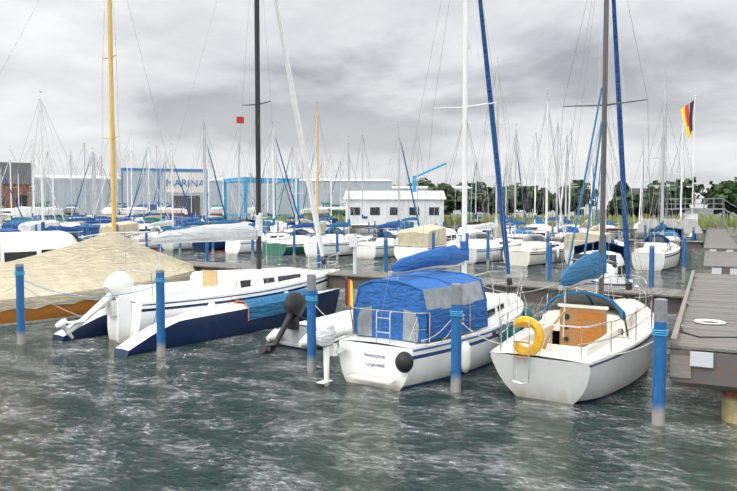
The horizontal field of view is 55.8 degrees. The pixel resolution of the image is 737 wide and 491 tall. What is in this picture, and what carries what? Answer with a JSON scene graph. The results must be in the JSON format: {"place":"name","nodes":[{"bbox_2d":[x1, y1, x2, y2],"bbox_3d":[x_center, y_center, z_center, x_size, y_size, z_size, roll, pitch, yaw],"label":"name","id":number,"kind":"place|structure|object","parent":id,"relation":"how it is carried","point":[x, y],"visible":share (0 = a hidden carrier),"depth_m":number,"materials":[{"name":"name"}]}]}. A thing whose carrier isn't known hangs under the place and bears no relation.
{"place":"outdoors","nodes":[
{"label":"outdoors","id":0,"kind":"place"},
{"bbox_2d":[0,162,34,207],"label":"brick house","id":1,"kind":"structure","parent":0,"point":[26,168],"depth_m":134.22,"materials":[{"name":"brown"}]},
{"bbox_2d":[0,233,736,490],"bbox_3d":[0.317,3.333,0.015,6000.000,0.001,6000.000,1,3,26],"label":"water","id":2,"kind":"structure","parent":0,"point":[231,413],"depth_m":10.70,"materials":[{"name":"grey liquid"}]},
{"bbox_2d":[0,168,23,227],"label":"boat","id":3,"kind":"object","parent":2,"relation":"on","point":[1,207],"visible":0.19,"depth_m":73.34,"materials":[{"name":"white"}]},
{"bbox_2d":[14,263,25,343],"bbox_3d":[-8.570,1.934,17.160,0.242,2.982,0.236,1,3,26],"label":"pole","id":4,"kind":"object","parent":2,"relation":"in","point":[19,273],"visible":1,"depth_m":17.07,"materials":[{"name":"paint"}]},
{"bbox_2d":[1,149,41,220],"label":"boat","id":5,"kind":"object","parent":2,"relation":"on","point":[12,218],"visible":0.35,"depth_m":88.57,"materials":[{"name":"white"}]},
{"bbox_2d":[0,144,65,222],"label":"boat","id":6,"kind":"object","parent":2,"relation":"on","point":[33,186],"visible":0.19,"depth_m":72.36,"materials":[{"name":"white"}]},
{"bbox_2d":[2,204,64,219],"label":"boat","id":7,"kind":"object","parent":2,"relation":"on","point":[24,210],"visible":0.29,"depth_m":114.65,"materials":[{"name":"white"}]},
{"bbox_2d":[2,215,83,229],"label":"boat","id":8,"kind":"object","parent":2,"relation":"on","point":[16,224],"visible":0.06,"depth_m":67.20,"materials":[{"name":"blue"}]},
{"bbox_2d":[0,91,100,241],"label":"boat","id":9,"kind":"object","parent":2,"relation":"on","point":[40,172],"visible":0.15,"depth_m":39.06,"materials":[{"name":"white"}]},
{"bbox_2d":[18,213,92,232],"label":"boat","id":10,"kind":"object","parent":2,"relation":"on","point":[24,227],"visible":0.06,"depth_m":65.06,"materials":[{"name":"white"}]},
{"bbox_2d":[32,153,78,221],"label":"boat","id":11,"kind":"object","parent":2,"relation":"on","point":[58,219],"visible":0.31,"depth_m":85.30,"materials":[{"name":"white"}]},
{"bbox_2d":[46,154,101,224],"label":"boat","id":12,"kind":"object","parent":2,"relation":"on","point":[71,190],"visible":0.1,"depth_m":83.30,"materials":[{"name":"white"}]},
{"bbox_2d":[0,231,149,262],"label":"cruiser","id":13,"kind":"object","parent":2,"relation":"on","point":[16,245],"visible":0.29,"depth_m":22.48,"materials":[{"name":"white plastic"}]},
{"bbox_2d":[57,143,107,216],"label":"boat","id":14,"kind":"object","parent":2,"relation":"on","point":[85,193],"visible":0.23,"depth_m":105.00,"materials":[{"name":"white"}]},
{"bbox_2d":[64,157,119,224],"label":"boat","id":15,"kind":"object","parent":2,"relation":"on","point":[82,219],"visible":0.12,"depth_m":66.31,"materials":[{"name":"white"}]},
{"bbox_2d":[69,148,121,224],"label":"boat","id":16,"kind":"object","parent":2,"relation":"on","point":[102,217],"visible":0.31,"depth_m":81.64,"materials":[{"name":"white"}]},
{"bbox_2d":[0,0,194,326],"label":"wooden yacht","id":17,"kind":"object","parent":2,"relation":"on","point":[88,267],"visible":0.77,"depth_m":21.90,"materials":[{"name":"beige"}]},
{"bbox_2d":[71,125,145,240],"bbox_3d":[-23.667,-5.588,64.162,2.743,11.835,8.217,2,4,33],"label":"boat","id":18,"kind":"object","parent":2,"relation":"on","point":[93,229],"visible":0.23,"depth_m":62.76,"materials":[{"name":"teal"}]},
{"bbox_2d":[89,164,149,224],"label":"boat","id":19,"kind":"object","parent":2,"relation":"on","point":[139,222],"visible":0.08,"depth_m":80.58,"materials":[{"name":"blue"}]},
{"bbox_2d":[96,134,153,224],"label":"boat","id":20,"kind":"object","parent":2,"relation":"on","point":[131,166],"visible":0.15,"depth_m":102.75,"materials":[{"name":"white"}]},
{"bbox_2d":[52,286,198,340],"bbox_3d":[-5.077,1.809,20.395,1.394,1.389,7.973,3,4,40],"label":"trimaran float","id":21,"kind":"object","parent":2,"relation":"on","point":[95,325],"visible":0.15,"depth_m":18.03,"materials":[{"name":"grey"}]},
{"bbox_2d":[99,214,168,238],"bbox_3d":[-20.535,-1.237,62.507,3.035,3.220,7.522,2,4,32],"label":"motorboat","id":22,"kind":"object","parent":2,"relation":"on","point":[128,226],"visible":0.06,"depth_m":60.22,"materials":[{"name":"beige"}]},
{"bbox_2d":[117,153,170,220],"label":"boat","id":23,"kind":"object","parent":2,"relation":"on","point":[132,216],"visible":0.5,"depth_m":100.67,"materials":[{"name":"white"}]},
{"bbox_2d":[127,163,170,229],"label":"boat","id":24,"kind":"object","parent":2,"relation":"on","point":[153,220],"visible":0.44,"depth_m":79.07,"materials":[{"name":"white"}]},
{"bbox_2d":[130,142,177,220],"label":"boat","id":25,"kind":"object","parent":2,"relation":"on","point":[156,214],"visible":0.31,"depth_m":113.03,"materials":[{"name":"white"}]},
{"bbox_2d":[155,269,165,356],"bbox_3d":[-4.688,2.020,15.720,0.242,2.962,0.236,1,3,26],"label":"pole","id":26,"kind":"object","parent":2,"relation":"in","point":[160,281],"visible":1,"depth_m":15.62,"materials":[{"name":"paint"}]},
{"bbox_2d":[129,149,196,248],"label":"boat","id":27,"kind":"object","parent":2,"relation":"on","point":[139,239],"visible":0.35,"depth_m":59.77,"materials":[{"name":"white"}]},
{"bbox_2d":[149,158,188,221],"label":"boat","id":28,"kind":"object","parent":2,"relation":"on","point":[175,215],"visible":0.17,"depth_m":110.86,"materials":[{"name":"white"}]},
{"bbox_2d":[161,136,226,249],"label":"boat","id":29,"kind":"object","parent":2,"relation":"on","point":[175,246],"visible":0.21,"depth_m":58.60,"materials":[{"name":"white"}]},
{"bbox_2d":[55,0,339,342],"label":"sailboat","id":30,"kind":"object","parent":2,"relation":"on","point":[130,315],"visible":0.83,"depth_m":19.47,"materials":[{"name":"white plastic"},{"name":"white canvas"},{"name":"wire"}]},
{"bbox_2d":[178,120,231,226],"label":"boat","id":31,"kind":"object","parent":2,"relation":"on","point":[214,219],"visible":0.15,"depth_m":72.11,"materials":[{"name":"white"}]},
{"bbox_2d":[114,288,339,355],"bbox_3d":[-3.565,1.872,19.206,1.440,1.389,7.974,2,4,37],"label":"trimaran float","id":32,"kind":"object","parent":2,"relation":"on","point":[212,321],"visible":0.73,"depth_m":17.95,"materials":[{"name":"blue plastic"}]},
{"bbox_2d":[192,128,265,251],"bbox_3d":[-10.968,-4.705,57.263,2.914,10.802,7.953,2,4,32],"label":"boat","id":33,"kind":"object","parent":2,"relation":"on","point":[218,246],"visible":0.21,"depth_m":56.50,"materials":[{"name":"blue"}]},
{"bbox_2d":[225,122,303,253],"bbox_3d":[-7.834,-4.471,55.075,2.570,10.566,8.467,2,4,34],"label":"boat","id":34,"kind":"object","parent":2,"relation":"on","point":[244,247],"visible":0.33,"depth_m":54.72,"materials":[{"name":"white"}]},
{"bbox_2d":[253,147,285,223],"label":"boat","id":35,"kind":"object","parent":2,"relation":"on","point":[269,215],"visible":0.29,"depth_m":101.75,"materials":[{"name":"white"}]},
{"bbox_2d":[252,155,295,231],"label":"boat","id":36,"kind":"object","parent":2,"relation":"on","point":[271,218],"visible":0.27,"depth_m":88.10,"materials":[{"name":"white"}]},
{"bbox_2d":[271,155,307,231],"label":"boat","id":37,"kind":"object","parent":2,"relation":"on","point":[291,223],"visible":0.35,"depth_m":85.75,"materials":[{"name":"white"}]},
{"bbox_2d":[275,144,311,223],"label":"boat","id":38,"kind":"object","parent":2,"relation":"on","point":[293,220],"visible":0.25,"depth_m":99.89,"materials":[{"name":"white"}]},
{"bbox_2d":[277,157,325,232],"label":"boat","id":39,"kind":"object","parent":2,"relation":"on","point":[322,228],"visible":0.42,"depth_m":67.74,"materials":[{"name":"white"}]},
{"bbox_2d":[262,102,345,254],"bbox_3d":[-4.446,-5.104,53.605,3.132,11.986,9.306,2,4,32],"label":"boat","id":40,"kind":"object","parent":2,"relation":"on","point":[286,245],"visible":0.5,"depth_m":52.37,"materials":[{"name":"teal"}]},
{"bbox_2d":[259,291,352,353],"bbox_3d":[-1.197,1.817,17.378,1.520,1.500,3.950,3,4,40],"label":"dinghy","id":41,"kind":"object","parent":2,"relation":"on","point":[291,330],"visible":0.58,"depth_m":16.64,"materials":[{"name":"white rubber"}]},
{"bbox_2d":[306,274,316,371],"bbox_3d":[-1.169,2.080,14.311,0.242,2.992,0.236,1,3,26],"label":"pole","id":42,"kind":"object","parent":2,"relation":"in","point":[311,298],"visible":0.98,"depth_m":14.21,"materials":[{"name":"paint"}]},
{"bbox_2d":[301,146,337,224],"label":"boat","id":43,"kind":"object","parent":2,"relation":"on","point":[334,220],"visible":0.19,"depth_m":98.67,"materials":[{"name":"white"}]},
{"bbox_2d":[308,155,350,232],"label":"boat","id":44,"kind":"object","parent":2,"relation":"on","point":[329,219],"visible":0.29,"depth_m":85.22,"materials":[{"name":"white"}]},
{"bbox_2d":[304,136,373,256],"bbox_3d":[-1.739,-3.467,50.825,2.957,9.010,7.495,2,4,33],"label":"boat","id":45,"kind":"object","parent":2,"relation":"on","point":[329,244],"visible":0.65,"depth_m":49.64,"materials":[{"name":"white plastic"}]},
{"bbox_2d":[0,226,703,248],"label":"cross pier","id":46,"kind":"structure","parent":2,"relation":"on","point":[695,244],"depth_m":46.47,"materials":[{"name":"grey wood"}]},
{"bbox_2d":[350,134,379,233],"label":"boat","id":47,"kind":"object","parent":2,"relation":"on","point":[355,231],"visible":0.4,"depth_m":94.08,"materials":[{"name":"white"}]},
{"bbox_2d":[59,221,705,238],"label":"cross pier","id":48,"kind":"structure","parent":2,"relation":"on","point":[531,228],"depth_m":78.13,"materials":[{"name":"grey wood"}]},
{"bbox_2d":[357,133,419,258],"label":"boat","id":49,"kind":"object","parent":2,"relation":"on","point":[373,250],"visible":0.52,"depth_m":48.59,"materials":[{"name":"white plastic"}]},
{"bbox_2d":[386,133,431,233],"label":"boat","id":50,"kind":"object","parent":2,"relation":"on","point":[393,231],"visible":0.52,"depth_m":78.56,"materials":[{"name":"white"}]},
{"bbox_2d":[316,0,532,390],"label":"boat","id":51,"kind":"object","parent":2,"relation":"on","point":[397,319],"visible":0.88,"depth_m":13.64,"materials":[{"name":"white plastic"}]},
{"bbox_2d":[394,215,461,259],"bbox_3d":[4.819,-0.468,47.982,3.160,3.220,7.871,2,4,33],"label":"motorboat","id":52,"kind":"object","parent":2,"relation":"on","point":[409,241],"visible":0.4,"depth_m":45.22,"materials":[{"name":"beige"}]},
{"bbox_2d":[182,259,692,313],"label":"cross pier","id":53,"kind":"structure","parent":2,"relation":"on","point":[673,297],"depth_m":19.26,"materials":[{"name":"grey wood"}]},
{"bbox_2d":[0,269,662,355],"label":"mooring lines","id":54,"kind":"object","parent":53,"relation":"attached to","point":[323,314],"visible":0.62,"depth_m":16.21,"materials":[{"name":"white fabric"}]},
{"bbox_2d":[450,283,462,392],"bbox_3d":[1.596,2.176,12.685,0.242,2.972,0.236,1,3,26],"label":"pole","id":55,"kind":"object","parent":2,"relation":"in","point":[456,312],"visible":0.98,"depth_m":12.59,"materials":[{"name":"paint"}]},
{"bbox_2d":[467,162,484,221],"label":"boat","id":56,"kind":"object","parent":2,"relation":"on","point":[476,217],"visible":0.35,"depth_m":87.33,"materials":[{"name":"white"}]},
{"bbox_2d":[452,218,501,236],"bbox_3d":[8.904,-1.041,58.812,3.427,3.220,8.619,2,3,27],"label":"motorboat","id":57,"kind":"object","parent":2,"relation":"on","point":[469,225],"visible":0.19,"depth_m":59.08,"materials":[{"name":"white"}]},
{"bbox_2d":[444,58,522,263],"bbox_3d":[8.260,-5.562,45.975,3.242,13.708,9.424,2,4,35],"label":"boat","id":58,"kind":"object","parent":2,"relation":"on","point":[477,247],"visible":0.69,"depth_m":45.01,"materials":[{"name":"white"}]},
{"bbox_2d":[497,150,521,226],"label":"boat","id":59,"kind":"object","parent":2,"relation":"on","point":[505,190],"visible":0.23,"depth_m":85.53,"materials":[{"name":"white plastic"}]},
{"bbox_2d":[499,124,532,236],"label":"boat","id":60,"kind":"object","parent":2,"relation":"on","point":[518,230],"visible":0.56,"depth_m":56.46,"materials":[{"name":"white plastic"}]},
{"bbox_2d":[504,145,527,234],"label":"boat","id":61,"kind":"object","parent":2,"relation":"on","point":[511,221],"visible":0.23,"depth_m":73.13,"materials":[{"name":"white plastic"}]},
{"bbox_2d":[502,93,565,265],"bbox_3d":[10.968,-4.067,43.630,2.939,10.969,7.946,2,4,36],"label":"boat","id":62,"kind":"object","parent":2,"relation":"on","point":[530,250],"visible":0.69,"depth_m":43.03,"materials":[{"name":"white plastic"}]},
{"bbox_2d":[523,128,551,226],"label":"boat","id":63,"kind":"object","parent":2,"relation":"on","point":[537,222],"visible":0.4,"depth_m":83.34,"materials":[{"name":"white"}]},
{"bbox_2d":[547,243,551,281],"bbox_3d":[7.598,1.332,29.196,0.185,2.912,0.190,1,3,26],"label":"pole","id":64,"kind":"object","parent":2,"relation":"in","point":[549,266],"visible":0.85,"depth_m":29.09,"materials":[{"name":"paint"}]},
{"bbox_2d":[532,122,571,236],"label":"boat","id":65,"kind":"object","parent":2,"relation":"on","point":[550,218],"visible":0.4,"depth_m":71.91,"materials":[{"name":"white"}]},
{"bbox_2d":[550,135,580,237],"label":"boat","id":66,"kind":"object","parent":2,"relation":"on","point":[567,230],"visible":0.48,"depth_m":54.69,"materials":[{"name":"white"}]},
{"bbox_2d":[558,117,583,227],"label":"boat","id":67,"kind":"object","parent":2,"relation":"on","point":[569,155],"visible":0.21,"depth_m":81.16,"materials":[{"name":"white"}]},
{"bbox_2d":[489,0,653,403],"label":"boat","id":68,"kind":"object","parent":2,"relation":"on","point":[548,357],"visible":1,"depth_m":13.52,"materials":[{"name":"white plastic"}]},
{"bbox_2d":[578,143,599,231],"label":"boat","id":69,"kind":"object","parent":2,"relation":"on","point":[581,229],"visible":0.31,"depth_m":69.44,"materials":[{"name":"white plastic"}]},
{"bbox_2d":[564,89,623,264],"bbox_3d":[14.305,-4.479,42.608,3.004,11.899,8.975,2,4,32],"label":"boat","id":70,"kind":"object","parent":2,"relation":"on","point":[580,238],"visible":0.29,"depth_m":40.20,"materials":[{"name":"white"}]},
{"bbox_2d":[569,223,637,286],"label":"boat","id":71,"kind":"object","parent":2,"relation":"on","point":[615,260],"visible":0.31,"depth_m":21.95,"materials":[{"name":"white"}]},
{"bbox_2d":[592,141,619,237],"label":"boat","id":72,"kind":"object","parent":2,"relation":"on","point":[610,224],"visible":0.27,"depth_m":79.07,"materials":[{"name":"white"}]},
{"bbox_2d":[629,138,652,238],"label":"boat","id":73,"kind":"object","parent":2,"relation":"on","point":[638,235],"visible":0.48,"depth_m":78.31,"materials":[{"name":"white"}]},
{"bbox_2d":[649,245,654,287],"bbox_3d":[10.978,1.448,27.010,0.185,2.912,0.190,1,3,26],"label":"pole","id":74,"kind":"object","parent":2,"relation":"in","point":[651,255],"visible":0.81,"depth_m":26.90,"materials":[{"name":"metal"}]},
{"bbox_2d":[631,120,680,270],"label":"boat","id":75,"kind":"object","parent":2,"relation":"on","point":[667,254],"visible":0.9,"depth_m":39.45,"materials":[{"name":"white plastic"}]},
{"bbox_2d":[652,298,668,425],"bbox_3d":[4.483,2.289,10.742,0.242,2.952,0.236,1,3,26],"label":"pole","id":76,"kind":"object","parent":2,"relation":"in","point":[660,332],"visible":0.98,"depth_m":10.65,"materials":[{"name":"paint"}]},
{"bbox_2d":[640,76,683,254],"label":"boat","id":77,"kind":"object","parent":2,"relation":"on","point":[679,232],"visible":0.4,"depth_m":50.17,"materials":[{"name":"white plastic"}]},
{"bbox_2d":[666,115,696,240],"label":"boat","id":78,"kind":"object","parent":2,"relation":"on","point":[689,236],"visible":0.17,"depth_m":66.80,"materials":[{"name":"white"}]},
{"bbox_2d":[682,236,686,272],"bbox_3d":[16.501,0.961,36.401,0.185,2.892,0.190,1,3,26],"label":"pole","id":79,"kind":"object","parent":2,"relation":"in","point":[684,255],"visible":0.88,"depth_m":36.30,"materials":[{"name":"metal"}]},
{"bbox_2d":[669,273,736,423],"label":"pier","id":80,"kind":"structure","parent":2,"relation":"on","point":[705,363],"depth_m":11.00,"materials":[{"name":"grey wood"}]},
{"bbox_2d":[349,234,736,343],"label":"pier furniture","id":81,"kind":"object","parent":80,"relation":"on","point":[353,241],"visible":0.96,"depth_m":13.26,"materials":[{"name":"paint"}]},
{"bbox_2d":[703,251,736,274],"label":"pier","id":82,"kind":"structure","parent":2,"relation":"in","point":[718,262],"depth_m":27.11,"materials":[{"name":"grey wood"}]},
{"bbox_2d":[704,229,736,254],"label":"pier","id":83,"kind":"structure","parent":2,"relation":"in","point":[722,240],"depth_m":44.71,"materials":[{"name":"grey wood"}]},
{"bbox_2d":[0,0,736,208],"label":"sky","id":84,"kind":"structure","parent":0,"point":[365,64],"materials":[{"name":"grey"}]},
{"bbox_2d":[66,209,736,235],"bbox_3d":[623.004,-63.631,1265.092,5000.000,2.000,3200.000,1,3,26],"label":"land","id":85,"kind":"structure","parent":0,"point":[731,231],"depth_m":207.22,"materials":[{"name":"plant"}]},
{"bbox_2d":[34,168,207,216],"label":"marina hall","id":86,"kind":"structure","parent":85,"relation":"on","point":[184,174],"depth_m":194.83,"materials":[{"name":"white metal"}]},
{"bbox_2d":[34,175,120,178],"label":"roof edge","id":87,"kind":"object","parent":86,"relation":"attached to","point":[68,177],"depth_m":224.64,"materials":[{"name":"grey"}]},
{"bbox_2d":[119,204,157,215],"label":"boat","id":88,"kind":"object","parent":85,"relation":"on","point":[154,207],"visible":0.65,"depth_m":123.85,"materials":[{"name":"white plastic"}]},
{"bbox_2d":[137,145,187,214],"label":"sailboat","id":89,"kind":"object","parent":85,"relation":"on","point":[184,211],"visible":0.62,"depth_m":144.21,"materials":[{"name":"white"}]},
{"bbox_2d":[223,177,298,218],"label":"travel lift","id":90,"kind":"object","parent":85,"relation":"on","point":[244,182],"visible":0.4,"depth_m":118.82,"materials":[{"name":"blue metal"}]},
{"bbox_2d":[209,178,391,214],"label":"hall","id":91,"kind":"structure","parent":85,"relation":"on","point":[376,184],"depth_m":267.60,"materials":[{"name":"grey metal"}]},
{"bbox_2d":[327,158,351,215],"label":"sailboat","id":92,"kind":"object","parent":85,"relation":"on","point":[335,210],"visible":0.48,"depth_m":128.17,"materials":[{"name":"white"}]},
{"bbox_2d":[343,191,445,225],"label":"white shed","id":93,"kind":"structure","parent":85,"relation":"on","point":[382,211],"depth_m":95.72,"materials":[{"name":"grey paint"}]},
{"bbox_2d":[392,186,481,213],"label":"hall","id":94,"kind":"structure","parent":85,"relation":"on","point":[420,188],"depth_m":298.57,"materials":[{"name":"grey"}]},
{"bbox_2d":[427,183,460,199],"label":"tree","id":95,"kind":"object","parent":85,"relation":"on","point":[441,187],"visible":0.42,"depth_m":129.77,"materials":[{"name":"green plant"}]},
{"bbox_2d":[444,194,458,214],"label":"tree","id":96,"kind":"object","parent":85,"relation":"on","point":[450,207],"visible":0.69,"depth_m":117.97,"materials":[{"name":"green plant"}]},
{"bbox_2d":[454,191,487,218],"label":"tree","id":97,"kind":"object","parent":85,"relation":"on","point":[458,202],"visible":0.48,"depth_m":108.41,"materials":[{"name":"green plant"}]},
{"bbox_2d":[250,213,736,233],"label":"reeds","id":98,"kind":"object","parent":85,"relation":"on","point":[703,222],"visible":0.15,"depth_m":96.58,"materials":[{"name":"green plant"}]},
{"bbox_2d":[478,183,532,214],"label":"tree","id":99,"kind":"object","parent":85,"relation":"on","point":[509,207],"visible":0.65,"depth_m":105.84,"materials":[{"name":"green plant"}]},
{"bbox_2d":[528,188,555,214],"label":"tree","id":100,"kind":"object","parent":85,"relation":"on","point":[550,204],"visible":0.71,"depth_m":107.88,"materials":[{"name":"green plant"}]},
{"bbox_2d":[532,199,589,222],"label":"white shed","id":101,"kind":"structure","parent":85,"relation":"on","point":[586,212],"depth_m":114.79,"materials":[{"name":"grey"}]},
{"bbox_2d":[553,191,589,214],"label":"tree","id":102,"kind":"object","parent":85,"relation":"on","point":[574,206],"visible":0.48,"depth_m":105.74,"materials":[{"name":"green plant"}]},
{"bbox_2d":[559,179,598,208],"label":"tree","id":103,"kind":"object","parent":85,"relation":"on","point":[575,189],"visible":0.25,"depth_m":117.43,"materials":[{"name":"green plant"}]},
{"bbox_2d":[607,181,637,218],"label":"tree","id":104,"kind":"object","parent":85,"relation":"on","point":[611,209],"visible":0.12,"depth_m":116.14,"materials":[{"name":"green plant"}]},
{"bbox_2d":[612,191,646,218],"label":"tree","id":105,"kind":"object","parent":85,"relation":"on","point":[634,207],"visible":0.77,"depth_m":104.55,"materials":[{"name":"green plant"}]},
{"bbox_2d":[644,194,679,217],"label":"tree","id":106,"kind":"object","parent":85,"relation":"on","point":[648,208],"visible":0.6,"depth_m":102.33,"materials":[{"name":"green plant"}]},
{"bbox_2d":[644,177,704,212],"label":"tree","id":107,"kind":"object","parent":85,"relation":"on","point":[685,189],"visible":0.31,"depth_m":112.20,"materials":[{"name":"green plant"}]},
{"bbox_2d":[681,95,695,213],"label":"flag pole","id":108,"kind":"object","parent":85,"relation":"on","point":[686,113],"visible":0.98,"depth_m":79.38,"materials":[{"name":"white metal"}]},
{"bbox_2d":[664,198,736,228],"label":"lookout","id":109,"kind":"object","parent":85,"relation":"on","point":[690,216],"visible":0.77,"depth_m":74.12,"materials":[{"name":"wood"}]},
{"bbox_2d":[701,189,736,220],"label":"tree","id":110,"kind":"object","parent":85,"relation":"on","point":[729,195],"visible":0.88,"depth_m":96.88,"materials":[{"name":"green plant"}]},
{"bbox_2d":[701,180,736,218],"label":"tree","id":111,"kind":"object","parent":85,"relation":"on","point":[723,185],"visible":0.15,"depth_m":110.47,"materials":[{"name":"green plant"}]},
{"bbox_2d":[635,219,702,232],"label":"concrete blocks","id":112,"kind":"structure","parent":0,"point":[687,225],"depth_m":59.69,"materials":[{"name":"concrete"}]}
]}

